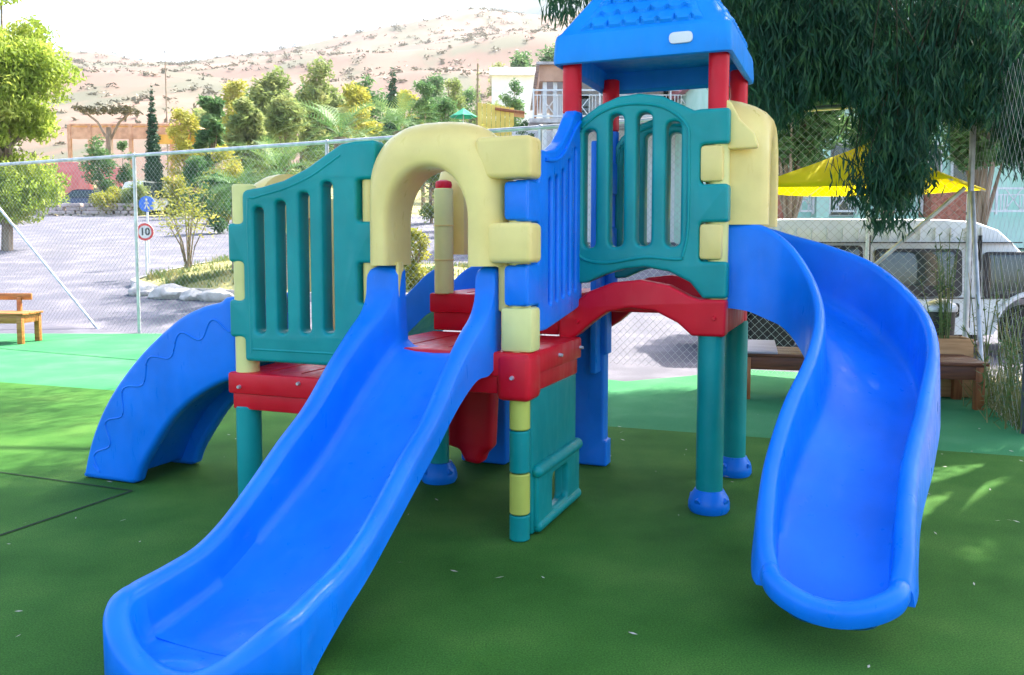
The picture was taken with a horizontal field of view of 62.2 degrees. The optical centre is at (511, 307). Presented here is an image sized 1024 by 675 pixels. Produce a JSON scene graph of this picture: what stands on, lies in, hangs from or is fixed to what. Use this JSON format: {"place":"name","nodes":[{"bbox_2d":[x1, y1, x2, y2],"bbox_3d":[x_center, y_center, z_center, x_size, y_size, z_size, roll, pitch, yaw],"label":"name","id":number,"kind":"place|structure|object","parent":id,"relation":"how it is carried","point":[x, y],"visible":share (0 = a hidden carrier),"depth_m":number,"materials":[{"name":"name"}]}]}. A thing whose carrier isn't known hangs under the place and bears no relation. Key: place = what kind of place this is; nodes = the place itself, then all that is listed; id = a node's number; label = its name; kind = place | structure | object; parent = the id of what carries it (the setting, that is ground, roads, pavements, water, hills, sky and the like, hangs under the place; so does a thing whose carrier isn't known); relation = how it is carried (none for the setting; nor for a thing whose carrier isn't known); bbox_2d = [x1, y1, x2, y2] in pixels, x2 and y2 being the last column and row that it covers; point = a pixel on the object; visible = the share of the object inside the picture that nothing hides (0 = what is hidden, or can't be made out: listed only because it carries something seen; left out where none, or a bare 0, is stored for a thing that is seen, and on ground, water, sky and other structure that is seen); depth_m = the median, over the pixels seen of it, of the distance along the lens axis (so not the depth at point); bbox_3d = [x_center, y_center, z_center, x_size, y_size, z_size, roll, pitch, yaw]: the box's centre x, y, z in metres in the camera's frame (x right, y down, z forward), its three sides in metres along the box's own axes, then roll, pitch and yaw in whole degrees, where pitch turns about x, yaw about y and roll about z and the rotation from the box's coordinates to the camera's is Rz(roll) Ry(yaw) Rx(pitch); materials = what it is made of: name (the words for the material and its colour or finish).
{"place":"outdoors","nodes":[
{"label":"outdoors","id":0,"kind":"place"},
{"bbox_2d":[54,184,433,215],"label":"verge ground","id":1,"kind":"structure","parent":0,"point":[417,201],"depth_m":101.97,"materials":[{"name":"grey soil"}]},
{"bbox_2d":[38,162,92,197],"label":"garden wall","id":2,"kind":"structure","parent":1,"relation":"on","point":[69,171],"depth_m":54.34,"materials":[{"name":"paint"}]},
{"bbox_2d":[51,189,104,210],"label":"parked car","id":3,"kind":"object","parent":1,"relation":"on","point":[83,194],"visible":0.06,"depth_m":48.91,"materials":[{"name":"blue paint"}]},
{"bbox_2d":[31,203,133,215],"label":"stone wall","id":4,"kind":"structure","parent":1,"relation":"on","point":[89,212],"depth_m":46.06,"materials":[{"name":"grey stone"}]},
{"bbox_2d":[77,134,117,192],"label":"shrub","id":5,"kind":"object","parent":1,"relation":"on","point":[96,151],"visible":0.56,"depth_m":49.25,"materials":[{"name":"green plant"}]},
{"bbox_2d":[87,185,126,214],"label":"shrub","id":6,"kind":"object","parent":1,"relation":"on","point":[113,198],"visible":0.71,"depth_m":46.00,"materials":[{"name":"yellow plant"}]},
{"bbox_2d":[71,104,143,167],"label":"umbrella tree","id":7,"kind":"object","parent":1,"relation":"on","point":[125,111],"visible":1,"depth_m":55.20,"materials":[{"name":"brown plant"}]},
{"bbox_2d":[101,168,122,186],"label":"garden wall","id":8,"kind":"structure","parent":1,"relation":"on","point":[114,176],"depth_m":54.35,"materials":[{"name":"paint"}]},
{"bbox_2d":[113,139,132,193],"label":"shrub","id":9,"kind":"object","parent":1,"relation":"on","point":[123,145],"visible":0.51,"depth_m":49.37,"materials":[{"name":"green plant"}]},
{"bbox_2d":[118,180,151,215],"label":"shrub","id":10,"kind":"object","parent":1,"relation":"on","point":[144,191],"visible":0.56,"depth_m":46.39,"materials":[{"name":"green plant"}]},
{"bbox_2d":[67,123,204,190],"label":"pergola","id":11,"kind":"object","parent":1,"relation":"on","point":[129,131],"visible":0.41,"depth_m":65.58,"materials":[{"name":"wood"}]},
{"bbox_2d":[120,181,169,213],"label":"parked car","id":12,"kind":"object","parent":1,"relation":"on","point":[151,190],"visible":0.09,"depth_m":49.07,"materials":[{"name":"white paint"}]},
{"bbox_2d":[141,85,164,214],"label":"cypress tree","id":13,"kind":"object","parent":1,"relation":"on","point":[153,138],"visible":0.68,"depth_m":49.29,"materials":[{"name":"green plant"}]},
{"bbox_2d":[159,171,188,215],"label":"shrub","id":14,"kind":"object","parent":1,"relation":"on","point":[172,189],"visible":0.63,"depth_m":45.49,"materials":[{"name":"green plant"}]},
{"bbox_2d":[158,134,196,189],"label":"market stall","id":15,"kind":"object","parent":1,"relation":"on","point":[165,139],"visible":0.07,"depth_m":62.45,"materials":[{"name":"orange wood"}]},
{"bbox_2d":[165,107,205,202],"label":"broadleaf tree","id":16,"kind":"object","parent":1,"relation":"on","point":[186,119],"visible":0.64,"depth_m":60.97,"materials":[{"name":"yellow plant"}]},
{"bbox_2d":[186,107,226,185],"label":"broadleaf tree","id":17,"kind":"object","parent":1,"relation":"on","point":[200,112],"visible":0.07,"depth_m":97.33,"materials":[{"name":"yellow plant"}]},
{"bbox_2d":[190,94,225,185],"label":"conifer tree","id":18,"kind":"object","parent":1,"relation":"on","point":[212,107],"visible":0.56,"depth_m":50.92,"materials":[{"name":"green plant"}]},
{"bbox_2d":[218,78,261,172],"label":"broadleaf tree","id":19,"kind":"object","parent":1,"relation":"on","point":[232,92],"visible":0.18,"depth_m":90.62,"materials":[{"name":"green plant"}]},
{"bbox_2d":[220,96,270,183],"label":"broadleaf tree","id":20,"kind":"object","parent":1,"relation":"on","point":[249,127],"visible":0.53,"depth_m":48.89,"materials":[{"name":"green plant"}]},
{"bbox_2d":[242,65,302,175],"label":"broadleaf tree","id":21,"kind":"object","parent":1,"relation":"on","point":[266,89],"visible":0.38,"depth_m":64.44,"materials":[{"name":"green plant"}]},
{"bbox_2d":[261,92,311,174],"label":"broadleaf tree","id":22,"kind":"object","parent":1,"relation":"on","point":[281,117],"visible":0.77,"depth_m":52.68,"materials":[{"name":"green plant"}]},
{"bbox_2d":[291,80,313,171],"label":"broadleaf tree","id":23,"kind":"object","parent":1,"relation":"on","point":[301,157],"visible":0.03,"depth_m":108.24,"materials":[{"name":"green plant"}]},
{"bbox_2d":[293,56,349,186],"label":"broadleaf tree","id":24,"kind":"object","parent":1,"relation":"on","point":[316,91],"visible":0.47,"depth_m":75.93,"materials":[{"name":"green plant"}]},
{"bbox_2d":[334,80,374,137],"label":"broadleaf tree","id":25,"kind":"object","parent":1,"relation":"on","point":[352,92],"visible":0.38,"depth_m":68.50,"materials":[{"name":"yellow plant"}]},
{"bbox_2d":[345,102,382,137],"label":"broadleaf tree","id":26,"kind":"object","parent":1,"relation":"on","point":[366,123],"visible":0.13,"depth_m":48.82,"materials":[{"name":"yellow plant"}]},
{"bbox_2d":[341,74,388,141],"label":"broadleaf tree","id":27,"kind":"object","parent":1,"relation":"on","point":[367,83],"visible":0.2,"depth_m":102.75,"materials":[{"name":"green plant"}]},
{"bbox_2d":[383,67,401,143],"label":"conifer tree","id":28,"kind":"object","parent":1,"relation":"on","point":[391,94],"visible":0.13,"depth_m":64.87,"materials":[{"name":"green plant"}]},
{"bbox_2d":[382,88,421,130],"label":"broadleaf tree","id":29,"kind":"object","parent":1,"relation":"on","point":[405,91],"visible":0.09,"depth_m":94.02,"materials":[{"name":"yellow plant"}]},
{"bbox_2d":[404,79,438,208],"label":"broadleaf tree","id":30,"kind":"object","parent":1,"relation":"on","point":[426,90],"visible":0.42,"depth_m":68.65,"materials":[{"name":"green plant"}]},
{"bbox_2d":[420,72,453,122],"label":"broadleaf tree","id":31,"kind":"object","parent":1,"relation":"on","point":[437,81],"visible":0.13,"depth_m":107.62,"materials":[{"name":"green plant"}]},
{"bbox_2d":[431,95,462,187],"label":"broadleaf tree","id":32,"kind":"object","parent":1,"relation":"on","point":[444,108],"visible":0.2,"depth_m":54.88,"materials":[{"name":"green plant"}]},
{"bbox_2d":[444,77,468,122],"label":"broadleaf tree","id":33,"kind":"object","parent":1,"relation":"on","point":[454,85],"visible":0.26,"depth_m":82.65,"materials":[{"name":"green plant"}]},
{"bbox_2d":[451,86,486,124],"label":"broadleaf tree","id":34,"kind":"object","parent":1,"relation":"on","point":[468,93],"visible":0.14,"depth_m":102.23,"materials":[{"name":"green plant"}]},
{"bbox_2d":[472,59,482,124],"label":"poplar tree","id":35,"kind":"object","parent":1,"relation":"on","point":[477,100],"visible":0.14,"depth_m":84.63,"materials":[{"name":"plant"}]},
{"bbox_2d":[486,100,509,135],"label":"broadleaf tree","id":36,"kind":"object","parent":1,"relation":"on","point":[496,103],"visible":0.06,"depth_m":58.85,"materials":[{"name":"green plant"}]},
{"bbox_2d":[498,78,525,135],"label":"broadleaf tree","id":37,"kind":"object","parent":1,"relation":"on","point":[515,103],"visible":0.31,"depth_m":74.47,"materials":[{"name":"green plant"}]},
{"bbox_2d":[489,67,548,130],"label":"long building","id":38,"kind":"structure","parent":1,"relation":"on","point":[501,78],"depth_m":110.31,"materials":[{"name":"white paint"}]},
{"bbox_2d":[3,0,503,61],"label":"sky","id":39,"kind":"structure","parent":0,"point":[187,29],"materials":[{"name":"white"}]},
{"bbox_2d":[12,9,581,188],"bbox_3d":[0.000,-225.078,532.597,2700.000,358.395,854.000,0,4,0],"label":"hillside","id":40,"kind":"structure","parent":0,"point":[409,55],"depth_m":343.26,"materials":[{"name":"beige soil"}]},
{"bbox_2d":[164,46,168,175],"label":"utility pole","id":41,"kind":"object","parent":40,"relation":"on","point":[166,102],"visible":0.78,"depth_m":128.03,"materials":[{"name":"brown wood"}]},
{"bbox_2d":[12,6,583,155],"bbox_3d":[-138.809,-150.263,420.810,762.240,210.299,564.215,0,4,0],"label":"hillside scrub","id":42,"kind":"object","parent":40,"relation":"on","point":[470,36],"visible":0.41,"depth_m":381.53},
{"bbox_2d":[483,61,504,121],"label":"broadleaf tree","id":43,"kind":"object","parent":40,"relation":"on","point":[498,64],"visible":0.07,"depth_m":121.88,"materials":[{"name":"green plant"}]},
{"bbox_2d":[509,49,535,66],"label":"broadleaf tree","id":44,"kind":"object","parent":40,"relation":"on","point":[521,59],"visible":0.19,"depth_m":117.15,"materials":[{"name":"green plant"}]},
{"bbox_2d":[535,43,554,61],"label":"broadleaf tree","id":45,"kind":"object","parent":40,"relation":"on","point":[548,55],"visible":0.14,"depth_m":121.95,"materials":[{"name":"green plant"}]},
{"bbox_2d":[140,254,498,292],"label":"island grass","id":46,"kind":"structure","parent":0,"point":[161,275],"depth_m":18.65,"materials":[{"name":"green plant"}]},
{"bbox_2d":[145,182,224,267],"bbox_3d":[-7.899,-1.839,20.391,1.628,2.250,1.462,2,4,21],"label":"sapling","id":47,"kind":"object","parent":46,"relation":"on","point":[196,210],"visible":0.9,"depth_m":20.27,"materials":[{"name":"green plant"}]},
{"bbox_2d":[195,163,269,268],"bbox_3d":[-6.115,-1.771,18.887,1.943,2.808,1.958,0,4,0],"label":"palm","id":48,"kind":"object","parent":46,"relation":"on","point":[233,180],"visible":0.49,"depth_m":18.64,"materials":[{"name":"green plant"}]},
{"bbox_2d":[220,136,332,288],"bbox_3d":[-4.724,-1.808,17.400,2.309,3.372,2.538,0,4,0],"label":"palm","id":49,"kind":"object","parent":46,"relation":"on","point":[277,161],"visible":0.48,"depth_m":16.98,"materials":[{"name":"green plant"}]},
{"bbox_2d":[277,100,388,163],"bbox_3d":[-3.987,-2.700,19.860,2.908,4.332,2.622,0,4,0],"label":"palm","id":50,"kind":"object","parent":46,"relation":"on","point":[339,121],"visible":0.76,"depth_m":19.63,"materials":[{"name":"green plant"}]},
{"bbox_2d":[404,227,431,287],"bbox_3d":[-2.029,-0.841,17.471,0.966,1.631,0.819,0,4,0],"label":"shrub","id":51,"kind":"object","parent":46,"relation":"on","point":[418,258],"visible":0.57,"depth_m":17.33,"materials":[{"name":"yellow plant"}]},
{"bbox_2d":[0,216,1022,380],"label":"road","id":52,"kind":"structure","parent":0,"point":[624,370],"depth_m":18.75,"materials":[{"name":"grey asphalt"}]},
{"bbox_2d":[0,0,86,250],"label":"pepper tree","id":53,"kind":"object","parent":52,"relation":"on","point":[32,66],"visible":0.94,"depth_m":26.47,"materials":[{"name":"green plant"}]},
{"bbox_2d":[127,283,155,295],"bbox_3d":[-7.705,-0.332,17.724,0.669,0.351,0.533,0,4,0],"label":"rock","id":54,"kind":"object","parent":52,"relation":"on","point":[142,287],"visible":0.51,"depth_m":17.52,"materials":[{"name":"stone"}]},
{"bbox_2d":[138,223,153,273],"bbox_3d":[-8.795,-1.411,20.377,0.420,1.207,0.065,0,4,0],"label":"road sign","id":55,"kind":"object","parent":52,"relation":"on","point":[142,229],"visible":0.85,"depth_m":20.33,"materials":[{"name":"white metal"}]},
{"bbox_2d":[139,196,154,262],"bbox_3d":[-9.680,-2.058,22.537,0.420,1.778,0.065,0,4,0],"label":"road sign","id":56,"kind":"object","parent":52,"relation":"on","point":[142,204],"visible":0.81,"depth_m":22.47,"materials":[{"name":"blue metal"}]},
{"bbox_2d":[147,283,189,298],"bbox_3d":[-6.991,-0.276,17.325,0.769,0.422,0.643,1,4,16],"label":"rock","id":57,"kind":"object","parent":52,"relation":"on","point":[168,290],"visible":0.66,"depth_m":17.10,"materials":[{"name":"stone"}]},
{"bbox_2d":[179,288,202,300],"bbox_3d":[-6.440,-0.230,17.109,0.544,0.301,0.472,1,4,13],"label":"rock","id":58,"kind":"object","parent":52,"relation":"on","point":[183,294],"visible":0.62,"depth_m":16.96,"materials":[{"name":"stone"}]},
{"bbox_2d":[179,155,214,216],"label":"shrub","id":59,"kind":"object","parent":52,"relation":"on","point":[189,167],"visible":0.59,"depth_m":43.35,"materials":[{"name":"green plant"}]},
{"bbox_2d":[194,172,231,232],"bbox_3d":[-11.742,-4.090,33.830,1.584,2.695,1.561,2,4,23],"label":"shrub","id":60,"kind":"object","parent":52,"relation":"on","point":[219,226],"visible":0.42,"depth_m":33.61,"materials":[{"name":"green plant"}]},
{"bbox_2d":[196,288,233,301],"bbox_3d":[-5.926,-0.221,17.008,0.735,0.342,0.560,2,4,22],"label":"rock","id":61,"kind":"object","parent":52,"relation":"on","point":[212,296],"visible":0.73,"depth_m":16.82,"materials":[{"name":"stone"}]},
{"bbox_2d":[131,261,310,300],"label":"kerb","id":62,"kind":"structure","parent":52,"relation":"on","point":[141,282],"depth_m":18.39,"materials":[{"name":"concrete"}]},
{"bbox_2d":[202,143,244,222],"bbox_3d":[-13.379,-5.694,39.712,2.034,3.935,2.187,0,4,0],"label":"shrub","id":63,"kind":"object","parent":52,"relation":"on","point":[230,168],"visible":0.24,"depth_m":39.46,"materials":[{"name":"yellow plant"}]},
{"bbox_2d":[354,93,442,144],"bbox_3d":[-2.959,-3.091,21.759,2.518,4.467,2.726,0,4,0],"label":"palm","id":64,"kind":"object","parent":52,"relation":"on","point":[397,119],"visible":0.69,"depth_m":21.39,"materials":[{"name":"green plant"}]},
{"bbox_2d":[418,172,440,222],"bbox_3d":[-3.713,-5.863,39.622,2.027,4.283,1.942,-2,5,-28],"label":"shrub","id":65,"kind":"object","parent":52,"relation":"on","point":[435,178],"visible":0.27,"depth_m":39.64,"materials":[{"name":"green plant"}]},
{"bbox_2d":[449,108,476,121],"bbox_3d":[-2.151,-6.206,37.659,1.155,5.218,1.155,2,4,22],"label":"parasol","id":66,"kind":"object","parent":52,"relation":"on","point":[463,113],"visible":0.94,"depth_m":37.49,"materials":[{"name":"teal fabric"}]},
{"bbox_2d":[478,103,524,135],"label":"play shed","id":67,"kind":"structure","parent":52,"relation":"on","point":[494,112],"depth_m":37.01,"materials":[{"name":"yellow wood"}]},
{"bbox_2d":[513,119,534,136],"bbox_3d":[0.454,-4.700,31.748,1.029,4.580,1.179,-2,5,-29],"label":"shrub","id":68,"kind":"object","parent":52,"relation":"on","point":[525,122],"visible":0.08,"depth_m":31.47,"materials":[{"name":"green plant"}]},
{"bbox_2d":[512,131,552,180],"bbox_3d":[0.934,-4.625,32.757,1.868,4.296,0.300,0,4,0],"label":"white annex","id":69,"kind":"object","parent":52,"relation":"on","point":[549,140],"visible":0.09,"depth_m":32.47,"materials":[{"name":"white paint"}]},
{"bbox_2d":[528,62,685,241],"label":"white house","id":70,"kind":"structure","parent":52,"relation":"on","point":[547,95],"depth_m":29.54,"materials":[{"name":"white paint"}]},
{"bbox_2d":[582,93,590,114],"bbox_3d":[2.406,-6.974,29.533,0.666,0.981,0.045,0,4,0],"label":"window","id":71,"kind":"structure","parent":70,"relation":"in","point":[586,106],"depth_m":29.50,"materials":[{"name":"white paint"}]},
{"bbox_2d":[662,91,669,98],"bbox_3d":[5.349,-7.248,29.514,0.270,0.980,0.045,0,4,0],"label":"window","id":72,"kind":"structure","parent":70,"relation":"in","point":[663,92],"depth_m":29.49,"materials":[{"name":"white paint"}]},
{"bbox_2d":[538,0,1023,245],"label":"eucalyptus tree","id":73,"kind":"object","parent":52,"relation":"on","point":[898,80],"visible":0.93,"depth_m":7.18,"materials":[{"name":"green plant"}]},
{"bbox_2d":[777,93,852,218],"bbox_3d":[4.915,-2.126,14.816,1.826,5.149,1.952,-1,4,-11],"label":"broadleaf tree","id":74,"kind":"object","parent":52,"relation":"on","point":[812,149],"visible":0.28,"depth_m":14.43,"materials":[{"name":"green plant"}]},
{"bbox_2d":[671,1,1023,251],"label":"mint house","id":75,"kind":"structure","parent":52,"relation":"on","point":[695,99],"depth_m":23.13,"materials":[{"name":"teal paint"}]},
{"bbox_2d":[811,143,854,215],"bbox_3d":[8.925,-3.492,23.233,1.365,2.000,0.100,0,4,0],"label":"window","id":76,"kind":"structure","parent":75,"relation":"in","point":[839,150],"depth_m":23.23,"materials":[{"name":"glass"}]},
{"bbox_2d":[929,143,942,170],"bbox_3d":[11.560,-3.492,23.233,0.411,2.000,0.100,0,4,0],"label":"window","id":77,"kind":"structure","parent":75,"relation":"in","point":[933,143],"depth_m":23.16,"materials":[{"name":"grey glass"}]},
{"bbox_2d":[950,158,968,215],"bbox_3d":[12.370,-3.492,23.233,0.701,2.000,0.100,0,4,0],"label":"window","id":78,"kind":"structure","parent":75,"relation":"in","point":[961,176],"depth_m":23.18,"materials":[{"name":"grey glass"}]},
{"bbox_2d":[836,110,933,218],"bbox_3d":[7.157,-2.665,16.436,1.905,5.652,2.150,0,4,0],"label":"broadleaf tree","id":79,"kind":"object","parent":52,"relation":"on","point":[848,136],"depth_m":16.26,"materials":[{"name":"green plant"}]},
{"bbox_2d":[747,218,1023,353],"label":"parked van","id":80,"kind":"object","parent":52,"relation":"on","point":[806,227],"visible":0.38,"depth_m":11.04,"materials":[{"name":"white paint"}]},
{"bbox_2d":[938,119,1009,225],"bbox_3d":[8.277,-2.030,14.915,1.745,4.950,1.697,0,4,0],"label":"broadleaf tree","id":81,"kind":"object","parent":52,"relation":"on","point":[955,152],"visible":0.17,"depth_m":14.79,"materials":[{"name":"green plant"}]},
{"label":"gravel bed","id":82,"kind":"structure","parent":52,"relation":"on","visible":0},
{"bbox_2d":[958,354,1023,433],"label":"dry grass","id":83,"kind":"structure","parent":82,"relation":"on","point":[990,399],"depth_m":7.08,"materials":[{"name":"green plant"}]},
{"bbox_2d":[960,253,1023,398],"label":"bamboo plant","id":84,"kind":"object","parent":82,"relation":"on","point":[986,341],"visible":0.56,"depth_m":7.80,"materials":[{"name":"green plant"}]},
{"bbox_2d":[975,327,1022,428],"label":"bamboo plant","id":85,"kind":"object","parent":82,"relation":"on","point":[1009,378],"visible":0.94,"depth_m":6.57,"materials":[{"name":"green plant"}]},
{"bbox_2d":[977,293,1023,413],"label":"bamboo plant","id":86,"kind":"object","parent":82,"relation":"on","point":[1015,361],"visible":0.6,"depth_m":7.01,"materials":[{"name":"green plant"}]},
{"bbox_2d":[0,382,1023,674],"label":"turf","id":87,"kind":"structure","parent":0,"point":[620,548],"depth_m":3.68,"materials":[{"name":"green carpet"}]},
{"bbox_2d":[0,490,131,534],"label":"turf seam","id":88,"kind":"object","parent":87,"relation":"on","point":[61,514],"visible":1,"depth_m":4.39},
{"bbox_2d":[1,472,130,490],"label":"turf seam","id":89,"kind":"object","parent":87,"relation":"on","point":[66,481],"visible":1,"depth_m":5.03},
{"bbox_2d":[85,0,940,674],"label":"playset","id":90,"kind":"object","parent":87,"relation":"on","point":[383,384],"visible":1,"depth_m":4.20,"materials":[{"name":"blue plastic"}]},
{"bbox_2d":[8,426,1021,667],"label":"fallen leaves","id":91,"kind":"object","parent":87,"relation":"on","point":[610,456],"visible":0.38,"depth_m":4.11,"materials":[{"name":"beige plant"}]},
{"bbox_2d":[0,334,1023,455],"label":"turf","id":92,"kind":"structure","parent":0,"point":[99,361],"depth_m":8.39,"materials":[{"name":"green carpet"}]},
{"bbox_2d":[0,293,42,343],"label":"wooden bench","id":93,"kind":"object","parent":92,"relation":"on","point":[19,317],"visible":0.98,"depth_m":12.52,"materials":[{"name":"orange wood"}]},
{"bbox_2d":[0,104,976,374],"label":"chain link fence","id":94,"kind":"object","parent":92,"relation":"on","point":[540,128],"visible":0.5,"depth_m":12.39,"materials":[{"name":"metal"}]},
{"bbox_2d":[747,339,803,398],"bbox_3d":[2.589,0.473,8.007,0.875,0.740,0.709,1,4,14],"label":"wooden bench","id":95,"kind":"object","parent":92,"relation":"on","point":[767,354],"visible":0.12,"depth_m":7.75,"materials":[{"name":"red wood"}]},
{"bbox_2d":[778,143,985,259],"bbox_3d":[3.845,-0.515,9.186,1.963,2.523,1.963,3,5,37],"label":"garden parasol","id":96,"kind":"object","parent":92,"relation":"on","point":[807,178],"visible":0.33,"depth_m":8.93,"materials":[{"name":"yellow fabric"}]},
{"bbox_2d":[923,299,957,335],"bbox_3d":[4.205,0.359,8.345,0.310,0.880,0.310,0,4,0],"label":"litter bin","id":97,"kind":"object","parent":92,"relation":"on","point":[932,307],"visible":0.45,"depth_m":8.23,"materials":[{"name":"metal"}]},
{"bbox_2d":[937,335,973,396],"bbox_3d":[4.080,0.553,8.008,0.400,0.540,0.320,1,4,10],"label":"planter box","id":98,"kind":"object","parent":92,"relation":"on","point":[963,345],"visible":0.3,"depth_m":7.84,"materials":[{"name":"brown wood"}]},
{"bbox_2d":[916,229,964,338],"bbox_3d":[4.038,-0.187,7.989,0.449,1.102,0.490,0,4,0],"label":"bamboo plant","id":99,"kind":"object","parent":98,"relation":"on","point":[944,323],"visible":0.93,"depth_m":7.97,"materials":[{"name":"green plant"}]},
{"bbox_2d":[940,354,989,409],"bbox_3d":[3.724,0.662,7.591,0.790,0.420,0.612,1,4,9],"label":"wooden bench","id":100,"kind":"object","parent":92,"relation":"on","point":[954,368],"visible":0.41,"depth_m":7.28,"materials":[{"name":"red wood"}]},
{"bbox_2d":[966,55,1023,428],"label":"side fence","id":101,"kind":"object","parent":92,"relation":"on","point":[980,340],"visible":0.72,"depth_m":7.73,"materials":[{"name":"metal"}]},
{"bbox_2d":[1020,343,1023,433],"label":"steel post","id":102,"kind":"object","parent":92,"relation":"on","point":[1022,406],"visible":0.83,"depth_m":6.35,"materials":[{"name":"grey metal"}]},
{"bbox_2d":[442,0,588,15],"bbox_3d":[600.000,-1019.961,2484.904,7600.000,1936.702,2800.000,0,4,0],"label":"mountain","id":103,"kind":"structure","parent":0,"point":[532,7],"depth_m":2365.16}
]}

